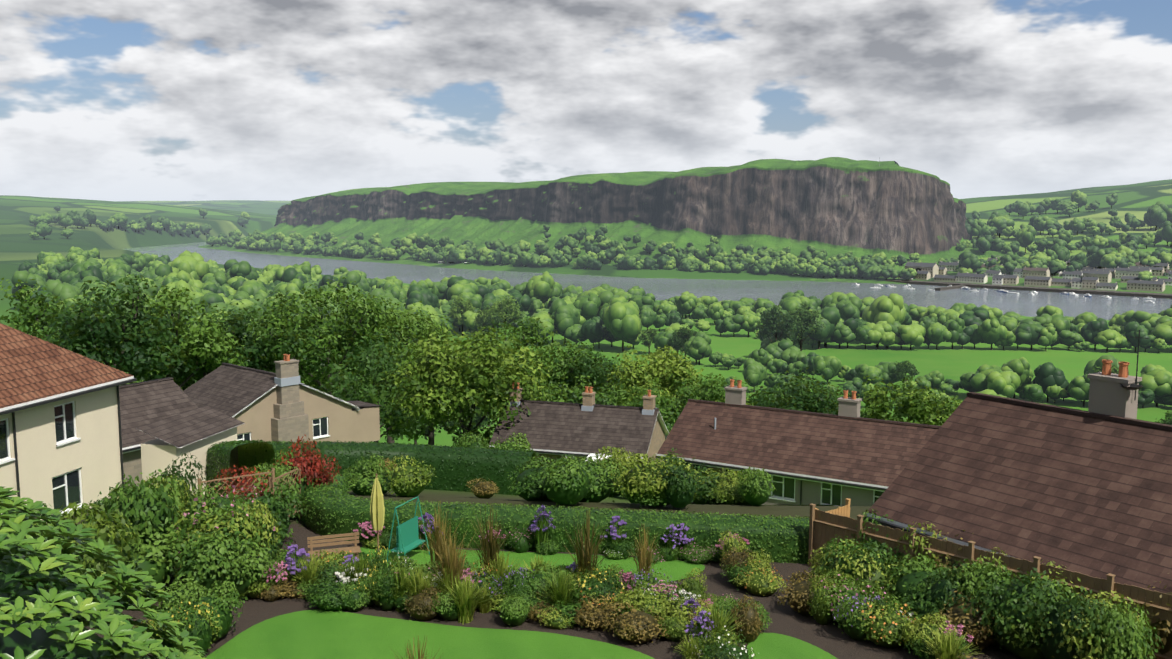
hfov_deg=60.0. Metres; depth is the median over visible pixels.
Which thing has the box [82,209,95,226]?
tree
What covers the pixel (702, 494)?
dark shrub
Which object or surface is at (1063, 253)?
tree
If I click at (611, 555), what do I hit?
white shrub
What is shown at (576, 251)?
tree
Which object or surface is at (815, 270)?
tree
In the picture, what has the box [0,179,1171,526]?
terrain ground
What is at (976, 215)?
tree
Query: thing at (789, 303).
tree
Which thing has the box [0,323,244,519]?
two-storey house
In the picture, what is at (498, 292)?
tree
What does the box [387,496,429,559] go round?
garden swing frame
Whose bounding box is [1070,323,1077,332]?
tree
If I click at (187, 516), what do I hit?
pink shrub
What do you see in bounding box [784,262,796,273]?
tree
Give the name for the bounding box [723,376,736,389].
tree
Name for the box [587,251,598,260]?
tree
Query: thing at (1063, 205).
tree
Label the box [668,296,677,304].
tree
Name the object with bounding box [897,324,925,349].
tree
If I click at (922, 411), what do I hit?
tree
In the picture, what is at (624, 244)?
tree
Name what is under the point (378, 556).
yellow shrub
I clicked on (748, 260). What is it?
tree
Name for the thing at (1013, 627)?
yellow shrub
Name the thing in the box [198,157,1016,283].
mesa cliff
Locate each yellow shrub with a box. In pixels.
[57,501,145,613]
[118,476,194,511]
[132,615,179,639]
[144,477,187,517]
[151,607,221,648]
[153,600,221,651]
[166,501,263,576]
[172,542,258,576]
[222,500,279,562]
[242,565,289,598]
[309,549,348,567]
[354,569,377,606]
[362,536,383,548]
[362,567,407,606]
[365,546,390,569]
[384,455,436,496]
[388,556,422,573]
[391,574,423,605]
[426,572,444,594]
[488,591,507,611]
[536,607,576,628]
[564,572,627,596]
[571,562,625,604]
[595,446,633,496]
[611,447,637,498]
[612,453,697,504]
[612,580,671,622]
[657,611,694,641]
[662,597,718,635]
[675,567,706,597]
[680,651,707,658]
[690,476,706,504]
[691,467,735,484]
[691,627,741,656]
[701,649,736,658]
[702,593,724,603]
[703,467,746,501]
[704,470,749,504]
[718,529,747,560]
[747,548,773,571]
[806,545,867,580]
[807,566,845,591]
[807,576,839,624]
[808,540,856,569]
[831,549,904,599]
[898,521,946,567]
[900,611,957,658]
[931,554,955,566]
[978,547,1006,568]
[986,609,1042,653]
[1003,623,1045,658]
[1011,560,1091,603]
[1037,590,1145,658]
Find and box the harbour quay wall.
[885,280,1171,298]
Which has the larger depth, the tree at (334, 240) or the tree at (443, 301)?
the tree at (334, 240)
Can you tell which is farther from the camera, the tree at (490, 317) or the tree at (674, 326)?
the tree at (490, 317)
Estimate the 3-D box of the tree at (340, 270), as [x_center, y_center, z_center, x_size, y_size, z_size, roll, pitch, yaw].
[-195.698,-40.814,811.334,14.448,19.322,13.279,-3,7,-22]
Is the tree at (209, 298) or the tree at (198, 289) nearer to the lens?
the tree at (209, 298)
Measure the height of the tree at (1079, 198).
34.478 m
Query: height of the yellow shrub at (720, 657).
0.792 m
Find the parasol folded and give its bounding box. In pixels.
[370,473,384,549]
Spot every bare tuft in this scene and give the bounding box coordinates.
[390,635,442,658]
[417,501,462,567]
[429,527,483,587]
[430,541,470,573]
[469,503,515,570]
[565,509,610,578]
[626,524,661,575]
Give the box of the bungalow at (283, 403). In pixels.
[184,354,380,442]
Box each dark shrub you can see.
[0,508,89,608]
[90,475,166,521]
[152,451,205,531]
[250,510,288,570]
[298,559,345,585]
[320,454,343,472]
[379,530,396,549]
[525,454,591,501]
[534,462,553,501]
[589,577,621,601]
[654,458,702,507]
[659,448,688,471]
[673,593,707,610]
[684,457,721,483]
[692,469,739,504]
[703,642,733,658]
[857,555,906,593]
[915,558,984,616]
[947,590,1009,649]
[1031,587,1110,658]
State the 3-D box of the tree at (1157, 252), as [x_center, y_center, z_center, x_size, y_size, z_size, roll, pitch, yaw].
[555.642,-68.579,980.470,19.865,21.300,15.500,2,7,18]
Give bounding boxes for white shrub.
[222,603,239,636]
[390,550,415,572]
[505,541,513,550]
[603,548,623,559]
[632,580,681,617]
[687,634,702,651]
[699,625,755,658]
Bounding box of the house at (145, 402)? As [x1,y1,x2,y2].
[119,377,198,486]
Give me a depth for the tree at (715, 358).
449.38 m
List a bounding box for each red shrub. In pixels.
[214,464,269,502]
[273,434,326,492]
[309,454,340,484]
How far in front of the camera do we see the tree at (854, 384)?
342.15 m
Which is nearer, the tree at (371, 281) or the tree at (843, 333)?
the tree at (843, 333)
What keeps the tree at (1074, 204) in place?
on the terrain ground at (18, 245)
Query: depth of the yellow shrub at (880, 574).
24.37 m
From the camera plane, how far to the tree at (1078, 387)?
340.83 m
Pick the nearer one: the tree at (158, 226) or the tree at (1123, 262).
the tree at (1123, 262)
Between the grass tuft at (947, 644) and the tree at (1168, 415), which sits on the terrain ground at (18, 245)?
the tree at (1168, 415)
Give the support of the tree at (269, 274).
on the terrain ground at (18, 245)
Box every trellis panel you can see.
[198,468,274,510]
[269,464,301,517]
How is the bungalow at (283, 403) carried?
on the terrain ground at (18, 245)
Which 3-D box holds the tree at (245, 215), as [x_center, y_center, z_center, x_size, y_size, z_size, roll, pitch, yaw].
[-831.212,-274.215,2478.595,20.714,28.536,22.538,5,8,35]
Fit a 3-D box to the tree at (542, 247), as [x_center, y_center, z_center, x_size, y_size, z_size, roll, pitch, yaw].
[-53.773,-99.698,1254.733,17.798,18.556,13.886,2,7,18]
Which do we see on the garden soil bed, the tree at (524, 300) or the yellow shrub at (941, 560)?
the yellow shrub at (941, 560)
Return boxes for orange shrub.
[316,550,355,566]
[468,558,496,584]
[576,587,623,612]
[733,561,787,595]
[849,601,921,648]
[899,616,915,647]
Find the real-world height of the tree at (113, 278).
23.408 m
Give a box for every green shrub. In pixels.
[5,503,75,547]
[81,497,110,527]
[93,469,189,561]
[115,523,186,601]
[154,574,206,616]
[157,485,183,511]
[160,524,264,595]
[172,580,244,642]
[174,529,250,580]
[183,482,252,526]
[193,502,271,548]
[214,537,278,599]
[232,481,306,542]
[235,508,293,555]
[250,461,299,509]
[266,457,322,517]
[272,553,287,576]
[273,547,297,578]
[275,448,324,470]
[294,575,340,600]
[306,578,358,610]
[335,578,367,597]
[337,584,372,611]
[342,466,393,495]
[348,453,387,478]
[351,562,384,578]
[369,567,399,610]
[372,561,415,581]
[389,564,430,578]
[390,581,436,611]
[415,560,441,574]
[419,562,470,580]
[430,553,474,582]
[432,589,463,620]
[453,432,489,448]
[457,432,488,448]
[488,440,544,461]
[491,432,532,451]
[494,593,533,627]
[497,567,529,593]
[505,583,541,603]
[507,455,553,500]
[520,561,560,599]
[524,592,553,618]
[534,456,599,504]
[535,539,562,555]
[535,593,583,627]
[545,568,581,589]
[547,564,576,579]
[567,587,584,604]
[571,453,624,502]
[605,539,634,559]
[607,563,626,587]
[612,608,654,617]
[615,486,637,502]
[624,492,671,508]
[656,544,678,561]
[703,596,741,635]
[720,560,769,589]
[737,466,776,505]
[737,599,771,629]
[816,572,862,592]
[817,534,896,585]
[849,509,893,557]
[865,591,901,614]
[880,553,951,617]
[892,546,903,569]
[897,557,949,573]
[898,583,953,622]
[903,631,971,658]
[945,565,1005,601]
[950,556,1004,601]
[965,570,1078,657]
[971,561,1016,616]
[1078,594,1152,658]
[1097,607,1163,658]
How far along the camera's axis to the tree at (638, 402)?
80.68 m
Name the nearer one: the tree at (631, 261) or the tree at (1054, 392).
the tree at (1054, 392)
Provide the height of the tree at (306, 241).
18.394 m
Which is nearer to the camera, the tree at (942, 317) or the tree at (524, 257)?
the tree at (942, 317)
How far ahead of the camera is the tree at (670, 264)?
1114.04 m
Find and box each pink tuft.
[262,561,291,585]
[351,521,384,546]
[459,568,480,586]
[479,527,505,551]
[618,571,635,591]
[644,580,677,604]
[715,534,751,549]
[940,619,973,647]
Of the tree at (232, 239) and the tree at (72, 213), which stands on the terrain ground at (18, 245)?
the tree at (72, 213)
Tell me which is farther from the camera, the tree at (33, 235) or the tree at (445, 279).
the tree at (33, 235)
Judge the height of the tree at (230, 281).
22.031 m
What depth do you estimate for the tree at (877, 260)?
1037.87 m
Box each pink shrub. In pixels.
[171,494,275,568]
[221,485,261,504]
[413,530,425,549]
[508,528,534,552]
[632,547,665,562]
[676,545,714,564]
[683,542,715,563]
[705,545,722,562]
[710,593,742,604]
[819,574,885,623]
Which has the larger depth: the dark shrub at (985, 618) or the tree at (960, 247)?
the tree at (960, 247)
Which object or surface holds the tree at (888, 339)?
on the terrain ground at (18, 245)
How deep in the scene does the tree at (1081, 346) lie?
499.39 m
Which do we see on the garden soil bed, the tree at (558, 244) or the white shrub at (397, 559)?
the white shrub at (397, 559)
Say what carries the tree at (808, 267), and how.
on the mesa cliff
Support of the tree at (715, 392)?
on the terrain ground at (18, 245)
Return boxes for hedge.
[205,440,534,495]
[300,473,809,563]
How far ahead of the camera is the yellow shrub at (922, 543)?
25.16 m
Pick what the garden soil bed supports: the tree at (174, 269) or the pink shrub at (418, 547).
the pink shrub at (418, 547)
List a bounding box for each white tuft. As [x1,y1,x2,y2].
[335,566,367,584]
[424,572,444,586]
[668,588,700,605]
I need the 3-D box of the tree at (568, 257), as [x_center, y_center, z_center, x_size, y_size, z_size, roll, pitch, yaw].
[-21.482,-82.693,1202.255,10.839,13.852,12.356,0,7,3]
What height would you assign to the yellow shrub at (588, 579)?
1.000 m
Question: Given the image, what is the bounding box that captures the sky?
[0,0,1171,200]
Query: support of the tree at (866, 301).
on the terrain ground at (18, 245)
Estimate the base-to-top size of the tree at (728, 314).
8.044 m
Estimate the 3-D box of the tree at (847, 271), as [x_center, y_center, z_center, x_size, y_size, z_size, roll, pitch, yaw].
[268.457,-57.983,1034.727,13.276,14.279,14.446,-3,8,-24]
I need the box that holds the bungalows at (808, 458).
[656,379,940,505]
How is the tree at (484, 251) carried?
on the mesa cliff
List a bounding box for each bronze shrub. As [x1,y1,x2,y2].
[256,581,288,601]
[273,576,305,599]
[379,458,396,492]
[401,586,442,620]
[466,478,498,498]
[528,592,556,622]
[572,595,615,629]
[582,592,628,624]
[600,600,668,644]
[687,599,719,628]
[721,545,756,574]
[730,595,765,643]
[777,570,837,615]
[914,529,972,571]
[930,590,996,650]
[1127,573,1171,658]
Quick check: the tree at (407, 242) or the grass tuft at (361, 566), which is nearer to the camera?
the grass tuft at (361, 566)
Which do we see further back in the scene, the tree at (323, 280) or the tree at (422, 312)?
the tree at (323, 280)
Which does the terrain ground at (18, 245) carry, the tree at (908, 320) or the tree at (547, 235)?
the tree at (908, 320)
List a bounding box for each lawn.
[205,610,653,658]
[333,547,704,582]
[747,633,837,658]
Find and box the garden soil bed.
[85,523,1021,658]
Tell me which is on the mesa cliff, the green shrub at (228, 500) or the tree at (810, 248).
the tree at (810, 248)
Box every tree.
[0,278,123,366]
[11,270,45,300]
[18,260,38,270]
[24,285,58,316]
[28,267,46,281]
[29,215,36,225]
[29,232,39,237]
[34,215,50,223]
[34,221,51,239]
[37,252,48,264]
[38,264,47,270]
[42,274,198,385]
[43,212,52,223]
[43,253,65,265]
[45,279,80,324]
[47,261,70,279]
[51,216,58,223]
[55,295,85,321]
[57,270,77,282]
[58,213,73,228]
[60,229,73,238]
[65,246,83,257]
[67,210,79,218]
[67,252,86,263]
[69,261,106,280]
[69,266,103,284]
[72,215,80,228]
[72,276,104,290]
[78,250,90,258]
[79,217,88,228]
[81,258,96,263]
[81,283,108,299]
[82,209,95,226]
[87,248,99,258]
[93,219,101,224]
[93,261,101,267]
[99,223,107,228]
[100,258,130,273]
[103,220,111,230]
[103,263,125,278]
[104,275,121,284]
[105,282,248,390]
[106,218,114,227]
[107,294,140,315]
[108,269,125,278]
[108,275,141,296]
[109,213,127,228]
[115,254,131,266]
[120,223,129,231]
[130,223,140,231]
[131,255,143,270]
[131,264,137,270]
[133,251,154,271]
[137,278,157,297]
[138,214,152,228]
[141,264,172,278]
[144,308,271,389]
[148,260,164,269]
[153,222,162,232]
[154,277,164,282]
[155,255,170,263]
[156,279,203,312]
[157,216,170,230]
[160,270,204,288]
[161,276,179,286]
[165,221,176,229]
[167,227,176,233]
[168,250,209,280]
[172,267,178,272]
[176,221,185,235]
[178,309,199,324]
[185,229,191,235]
[186,223,197,233]
[187,293,224,314]
[193,230,200,237]
[193,286,213,294]
[194,290,336,392]
[198,208,206,218]
[199,224,208,234]
[201,273,213,282]
[201,311,229,325]
[203,284,229,296]
[204,272,226,285]
[206,237,215,244]
[206,260,218,268]
[206,302,245,317]
[209,268,225,273]
[215,237,223,245]
[218,232,226,238]
[219,293,231,305]
[224,259,238,272]
[225,261,258,280]
[225,285,235,294]
[227,276,244,285]
[227,291,249,298]
[228,231,237,236]
[228,235,235,243]
[229,299,253,308]
[230,278,245,291]
[234,229,241,235]
[235,277,409,406]
[237,217,248,226]
[237,279,267,297]
[240,211,249,219]
[242,305,263,313]
[246,237,256,244]
[248,294,264,302]
[249,243,255,248]
[249,299,261,305]
[253,229,260,235]
[255,239,265,250]
[256,234,266,240]
[256,274,269,284]
[262,242,271,251]
[262,270,273,282]
[262,282,272,289]
[262,292,288,312]
[265,264,278,273]
[266,236,274,241]
[269,280,280,285]
[270,239,280,251]
[272,279,303,295]
[273,265,308,282]
[275,232,285,240]
[281,267,306,283]
[282,242,289,250]
[283,236,291,244]
[286,290,305,309]
[292,233,303,239]
[292,244,302,253]
[292,261,311,279]
[297,293,334,315]
[304,239,313,244]
[304,282,318,290]
[306,246,312,252]
[308,279,318,285]
[311,244,319,252]
[311,265,321,278]
[312,332,426,442]
[314,289,467,443]
[316,239,324,244]
[317,243,324,250]
[318,274,337,287]
[320,247,326,253]
[321,232,330,241]
[327,304,354,331]
[328,273,345,290]
[329,288,349,303]
[330,237,337,244]
[333,245,342,255]
[333,272,347,278]
[334,267,348,274]
[336,271,371,292]
[344,285,361,291]
[345,248,350,257]
[346,240,355,246]
[354,232,363,239]
[354,270,366,277]
[357,239,366,247]
[357,249,364,258]
[366,278,376,287]
[367,325,554,447]
[368,237,374,243]
[369,244,379,257]
[369,288,394,303]
[372,232,379,237]
[373,238,381,244]
[374,251,380,259]
[376,276,401,288]
[379,315,469,445]
[380,247,387,259]
[381,297,403,315]
[383,281,406,298]
[384,288,405,302]
[386,248,396,257]
[392,239,400,246]
[395,249,402,259]
[400,246,406,253]
[401,237,412,247]
[401,415,437,443]
[406,232,417,243]
[406,245,419,255]
[406,284,439,308]
[406,302,440,323]
[407,309,430,317]
[412,253,419,260]
[417,278,438,295]
[418,248,428,256]
[419,233,429,246]
[421,251,427,261]
[426,250,435,261]
[428,238,437,246]
[430,254,438,262]
[433,245,441,252]
[433,282,447,299]
[437,313,448,318]
[437,402,491,433]
[438,315,453,331]
[439,236,453,246]
[439,299,447,305]
[440,275,455,281]
[441,244,455,251]
[441,302,450,312]
[444,276,477,300]
[446,279,478,299]
[447,294,474,335]
[448,252,457,262]
[449,248,461,258]
[450,294,482,329]
[453,314,464,331]
[455,245,466,249]
[457,253,466,262]
[461,310,485,334]
[464,242,471,248]
[464,248,474,257]
[467,256,475,263]
[470,246,476,253]
[472,316,573,427]
[474,277,491,287]
[474,309,492,334]
[477,285,491,297]
[479,247,492,263]
[479,255,487,264]
[481,293,508,332]
[483,305,507,332]
[486,240,494,249]
[486,255,495,263]
[486,295,524,340]
[488,283,504,290]
[491,277,513,290]
[492,238,503,249]
[492,251,501,264]
[492,289,506,295]
[495,246,505,251]
[498,293,516,327]
[502,252,509,263]
[507,282,527,295]
[507,289,530,311]
[509,242,521,251]
[509,253,517,259]
[510,257,518,265]
[511,245,520,254]
[512,339,627,401]
[518,251,531,266]
[519,239,530,251]
[522,311,528,317]
[525,271,554,302]
[525,312,554,338]
[530,297,542,312]
[531,254,540,266]
[535,241,549,254]
[536,375,614,404]
[539,255,550,265]
[543,224,549,230]
[543,298,550,308]
[544,232,550,237]
[546,248,558,258]
[549,296,576,310]
[549,315,556,342]
[550,282,562,297]
[550,296,559,302]
[550,298,579,343]
[551,253,562,266]
[554,241,562,247]
[557,350,632,401]
[558,236,564,247]
[559,292,569,298]
[561,246,571,255]
[561,256,568,265]
[562,285,582,294]
[563,235,573,245]
[564,254,571,264]
[564,324,586,344]
[566,237,579,249]
[568,293,577,297]
[572,248,580,256]
[573,262,580,268]
[573,291,600,319]
[574,230,583,242]
[576,254,588,267]
[577,286,606,316]
[579,227,586,234]
[580,315,585,324]
[581,316,604,348]
[584,241,593,252]
[585,235,594,242]
[585,257,597,267]
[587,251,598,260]
[593,246,600,253]
[593,260,602,269]
[595,229,604,237]
[595,329,607,348]
[595,378,679,430]
[596,235,604,242]
[597,250,606,262]
[598,239,609,249]
[598,291,618,311]
[598,304,609,321]
[599,224,607,233]
[600,284,614,290]
[602,296,641,351]
[602,324,619,346]
[604,247,615,259]
[604,344,708,438]
[608,240,622,256]
[611,287,632,300]
[614,253,624,262]
[615,245,625,252]
[616,249,623,255]
[620,259,632,269]
[621,241,627,250]
[623,235,630,241]
[624,254,635,267]
[624,331,642,348]
[627,286,645,295]
[628,293,654,313]
[632,234,640,245]
[635,260,644,269]
[639,305,657,329]
[639,328,657,354]
[644,257,655,268]
[645,243,653,253]
[648,239,656,246]
[651,264,658,269]
[653,329,673,352]
[654,300,676,314]
[654,313,666,330]
[655,254,669,267]
[658,242,668,253]
[660,373,752,424]
[661,244,671,253]
[663,260,675,269]
[664,323,689,353]
[665,248,675,256]
[665,310,681,325]
[667,326,700,359]
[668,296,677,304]
[671,252,682,265]
[675,294,696,318]
[679,258,691,266]
[680,318,693,327]
[681,261,690,270]
[681,291,696,316]
[683,246,695,255]
[684,332,711,364]
[684,341,703,363]
[686,255,699,262]
[691,308,705,319]
[692,261,698,270]
[694,260,703,270]
[694,319,710,331]
[695,249,705,259]
[695,302,706,311]
[697,295,717,307]
[701,263,710,271]
[705,302,723,324]
[708,259,714,265]
[709,242,722,256]
[709,351,721,366]
[710,236,718,243]
[711,261,723,271]
[715,251,727,261]
[715,319,726,335]
[720,353,732,362]
[721,265,731,272]
[721,300,747,314]
[721,310,732,319]
[721,356,735,369]
[722,314,743,336]
[723,257,734,264]
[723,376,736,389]
[730,261,737,272]
[731,250,743,261]
[734,357,743,368]
[735,263,743,272]
[736,244,744,250]
[736,306,750,314]
[738,253,754,264]
[738,255,751,264]
[739,260,748,270]
[739,297,754,305]
[741,310,760,336]
[743,245,753,253]
[743,358,766,391]
[746,365,861,414]
[747,264,753,272]
[749,348,773,366]
[752,298,774,312]
[753,259,765,272]
[753,304,799,343]
[755,307,767,323]
[757,246,766,250]
[758,251,769,257]
[759,320,788,340]
[760,335,790,349]
[761,264,770,274]
[763,247,773,256]
[764,258,772,265]
[764,374,779,389]
[765,305,787,317]
[765,339,792,358]
[767,358,787,374]
[770,263,775,272]
[773,251,780,257]
[775,259,789,273]
[777,255,795,264]
[777,373,796,393]
[778,250,786,255]
[779,290,803,304]
[779,364,788,374]
[780,346,806,364]
[781,296,810,316]
[782,246,790,252]
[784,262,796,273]
[785,253,797,263]
[785,301,825,350]
[787,361,803,375]
[795,263,807,274]
[798,257,806,263]
[800,250,811,262]
[802,352,819,379]
[804,306,839,348]
[805,335,817,347]
[806,265,813,276]
[807,245,815,252]
[807,259,820,267]
[808,264,816,276]
[808,296,821,309]
[812,251,825,259]
[813,355,841,381]
[816,265,826,276]
[817,265,829,277]
[820,337,831,347]
[821,292,856,308]
[827,257,837,265]
[827,268,834,276]
[829,261,842,271]
[831,321,855,347]
[835,297,862,320]
[837,365,850,381]
[839,270,846,276]
[840,259,848,266]
[843,318,858,347]
[843,377,862,397]
[844,266,854,277]
[845,369,855,380]
[848,257,854,266]
[849,266,858,278]
[854,322,873,348]
[855,263,867,278]
[855,318,872,325]
[855,364,882,384]
[858,375,961,425]
[859,296,874,314]
[860,383,880,400]
[862,270,872,279]
[862,293,905,324]
[867,265,881,279]
[867,321,891,348]
[868,256,882,265]
[870,251,886,260]
[876,362,897,386]
[880,264,892,279]
[880,332,900,348]
[881,266,892,279]
[882,259,894,267]
[888,323,897,332]
[889,362,904,386]
[890,255,897,261]
[891,268,899,278]
[893,321,900,328]
[894,360,919,380]
[895,332,907,348]
[897,255,906,264]
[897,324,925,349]
[901,269,909,279]
[901,303,911,324]
[902,381,920,390]
[905,268,916,278]
[906,395,961,424]
[909,253,919,260]
[909,304,925,321]
[914,374,931,389]
[918,316,935,329]
[919,305,936,318]
[923,330,930,348]
[925,322,951,348]
[927,306,945,317]
[928,370,944,389]
[932,390,951,405]
[937,312,958,324]
[937,383,954,393]
[941,309,963,314]
[943,318,964,348]
[945,379,958,390]
[950,303,976,311]
[956,243,965,250]
[957,266,966,272]
[957,327,972,348]
[958,250,981,268]
[958,372,977,391]
[959,268,972,272]
[959,307,989,326]
[960,240,972,247]
[965,217,974,234]
[968,324,984,348]
[970,364,1002,390]
[971,221,986,236]
[971,239,977,248]
[972,212,979,219]
[975,235,992,252]
[977,318,1006,349]
[979,389,997,394]
[981,305,1003,319]
[983,225,993,235]
[985,260,996,266]
[986,371,1020,397]
[987,214,1014,237]
[988,211,1001,235]
[988,226,997,235]
[990,238,1005,250]
[990,265,1002,274]
[994,330,1015,349]
[998,316,1017,330]
[1000,252,1013,265]
[1000,265,1008,273]
[1001,357,1033,397]
[1002,226,1013,238]
[1002,244,1011,252]
[1004,203,1012,214]
[1004,260,1017,274]
[1004,311,1022,318]
[1011,201,1022,215]
[1011,241,1019,252]
[1012,228,1020,235]
[1012,255,1028,262]
[1012,327,1022,348]
[1015,318,1045,349]
[1016,226,1035,252]
[1016,377,1031,393]
[1017,203,1029,216]
[1017,251,1024,256]
[1019,384,1045,401]
[1020,223,1034,228]
[1021,261,1029,268]
[1023,201,1032,210]
[1026,244,1037,251]
[1028,215,1038,229]
[1029,251,1050,262]
[1029,258,1047,267]
[1030,204,1035,214]
[1031,314,1051,326]
[1032,362,1068,401]
[1033,216,1045,234]
[1035,238,1047,251]
[1036,205,1044,214]
[1036,305,1062,316]
[1037,326,1057,350]
[1039,197,1051,213]
[1042,216,1058,234]
[1042,249,1057,259]
[1045,242,1053,249]
[1045,384,1067,402]
[1046,222,1058,230]
[1047,228,1057,236]
[1047,260,1060,276]
[1047,313,1070,337]
[1050,198,1062,213]
[1050,243,1069,261]
[1050,337,1059,348]
[1053,238,1066,246]
[1055,259,1066,270]
[1056,201,1070,210]
[1058,230,1073,243]
[1059,330,1082,349]
[1062,207,1075,216]
[1063,220,1073,230]
[1064,265,1074,271]
[1065,316,1073,322]
[1066,243,1076,249]
[1067,374,1089,406]
[1068,201,1077,208]
[1070,190,1087,211]
[1070,217,1084,234]
[1070,252,1087,267]
[1070,261,1082,270]
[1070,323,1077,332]
[1073,312,1097,324]
[1074,342,1089,350]
[1075,241,1082,249]
[1076,323,1084,334]
[1080,318,1108,349]
[1081,236,1092,249]
[1082,218,1088,231]
[1084,218,1096,226]
[1084,355,1128,374]
[1086,246,1099,256]
[1087,226,1099,235]
[1087,255,1094,266]
[1090,200,1099,211]
[1092,235,1107,248]
[1092,248,1111,267]
[1093,365,1118,373]
[1094,329,1121,351]
[1098,224,1104,233]
[1100,251,1122,268]
[1104,237,1114,247]
[1105,226,1115,234]
[1106,192,1117,208]
[1108,209,1117,215]
[1108,314,1125,325]
[1109,216,1120,225]
[1109,325,1124,333]
[1112,239,1120,249]
[1113,221,1121,228]
[1113,334,1131,351]
[1115,254,1128,267]
[1117,245,1133,256]
[1119,232,1126,244]
[1120,224,1129,231]
[1122,311,1161,334]
[1123,240,1135,247]
[1124,213,1135,222]
[1124,321,1150,351]
[1126,217,1140,229]
[1126,233,1141,244]
[1126,251,1138,263]
[1128,243,1137,250]
[1137,250,1149,261]
[1138,271,1152,280]
[1138,389,1154,407]
[1139,363,1171,406]
[1140,335,1155,351]
[1141,232,1154,248]
[1141,255,1160,266]
[1144,201,1168,230]
[1151,247,1168,258]
[1151,315,1171,344]
[1151,338,1166,352]
[1153,234,1161,245]
[1154,396,1171,406]
[1155,411,1171,424]
[1156,227,1168,245]
[1159,251,1171,265]
[1159,308,1171,316]
[1162,221,1171,246]
[1166,209,1171,222]
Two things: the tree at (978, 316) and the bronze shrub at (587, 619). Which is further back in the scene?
the tree at (978, 316)
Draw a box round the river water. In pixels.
[122,242,1171,319]
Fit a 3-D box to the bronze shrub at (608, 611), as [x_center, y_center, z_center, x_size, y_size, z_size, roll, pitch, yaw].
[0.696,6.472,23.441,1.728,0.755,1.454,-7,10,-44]
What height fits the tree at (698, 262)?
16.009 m
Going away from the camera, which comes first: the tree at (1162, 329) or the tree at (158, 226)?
the tree at (1162, 329)
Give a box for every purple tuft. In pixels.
[276,544,309,581]
[342,554,356,563]
[418,512,442,550]
[528,505,554,551]
[566,562,577,575]
[600,516,626,547]
[662,524,685,559]
[676,523,693,558]
[679,598,700,636]
[685,610,716,638]
[688,615,712,635]
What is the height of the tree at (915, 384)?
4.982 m
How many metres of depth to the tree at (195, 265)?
684.13 m
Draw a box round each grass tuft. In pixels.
[288,556,330,597]
[330,560,370,580]
[338,553,382,581]
[377,564,422,611]
[397,569,438,597]
[411,579,441,595]
[428,565,474,594]
[441,574,492,624]
[474,582,499,613]
[478,550,527,585]
[517,554,557,575]
[532,570,584,605]
[567,566,594,584]
[568,573,588,587]
[618,588,658,613]
[674,634,705,658]
[687,592,713,604]
[691,602,743,634]
[920,628,982,658]
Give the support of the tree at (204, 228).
on the terrain ground at (18, 245)
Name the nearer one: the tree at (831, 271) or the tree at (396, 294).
the tree at (396, 294)
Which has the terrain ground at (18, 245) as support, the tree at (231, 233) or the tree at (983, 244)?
the tree at (983, 244)
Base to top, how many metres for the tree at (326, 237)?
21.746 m
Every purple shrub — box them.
[468,569,500,607]
[486,569,516,598]
[499,565,535,594]
[628,567,671,593]
[833,595,876,640]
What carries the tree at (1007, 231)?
on the terrain ground at (18, 245)
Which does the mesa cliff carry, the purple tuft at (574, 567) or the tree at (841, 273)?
the tree at (841, 273)
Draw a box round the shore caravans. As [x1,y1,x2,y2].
[438,261,798,274]
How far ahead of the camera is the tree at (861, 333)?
511.06 m
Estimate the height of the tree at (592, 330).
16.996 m
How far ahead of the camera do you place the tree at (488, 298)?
568.94 m
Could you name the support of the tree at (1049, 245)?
on the terrain ground at (18, 245)
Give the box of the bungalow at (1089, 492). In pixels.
[864,330,1171,599]
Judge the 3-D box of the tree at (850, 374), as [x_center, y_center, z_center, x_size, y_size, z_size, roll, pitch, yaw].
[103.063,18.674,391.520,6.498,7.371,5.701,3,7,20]
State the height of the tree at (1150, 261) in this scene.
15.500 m
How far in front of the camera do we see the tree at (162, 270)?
627.66 m
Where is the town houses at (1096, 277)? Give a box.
[897,256,1171,291]
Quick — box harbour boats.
[851,278,1155,302]
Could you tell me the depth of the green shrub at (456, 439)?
58.59 m
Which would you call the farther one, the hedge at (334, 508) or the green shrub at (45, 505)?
the hedge at (334, 508)
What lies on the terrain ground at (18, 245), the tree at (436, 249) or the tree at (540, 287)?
the tree at (540, 287)
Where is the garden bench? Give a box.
[307,532,360,563]
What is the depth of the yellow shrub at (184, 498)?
29.89 m
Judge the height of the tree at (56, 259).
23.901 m
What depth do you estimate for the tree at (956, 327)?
506.44 m
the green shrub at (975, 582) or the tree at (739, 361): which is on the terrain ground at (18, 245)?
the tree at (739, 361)
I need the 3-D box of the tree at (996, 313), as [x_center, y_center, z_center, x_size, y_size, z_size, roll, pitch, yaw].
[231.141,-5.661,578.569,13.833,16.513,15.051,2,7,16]
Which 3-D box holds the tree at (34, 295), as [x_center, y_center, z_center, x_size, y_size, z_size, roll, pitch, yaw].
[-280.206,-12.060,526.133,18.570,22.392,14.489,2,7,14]
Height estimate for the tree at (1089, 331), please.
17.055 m
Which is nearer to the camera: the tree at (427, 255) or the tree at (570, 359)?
the tree at (570, 359)
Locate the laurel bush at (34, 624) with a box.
[0,486,206,658]
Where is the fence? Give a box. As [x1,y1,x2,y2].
[808,503,1171,658]
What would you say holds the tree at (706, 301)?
on the terrain ground at (18, 245)
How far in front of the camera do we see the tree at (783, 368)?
415.22 m
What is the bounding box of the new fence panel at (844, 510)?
[815,498,850,516]
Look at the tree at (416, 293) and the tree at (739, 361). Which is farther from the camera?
the tree at (416, 293)
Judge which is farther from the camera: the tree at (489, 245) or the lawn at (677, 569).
the tree at (489, 245)

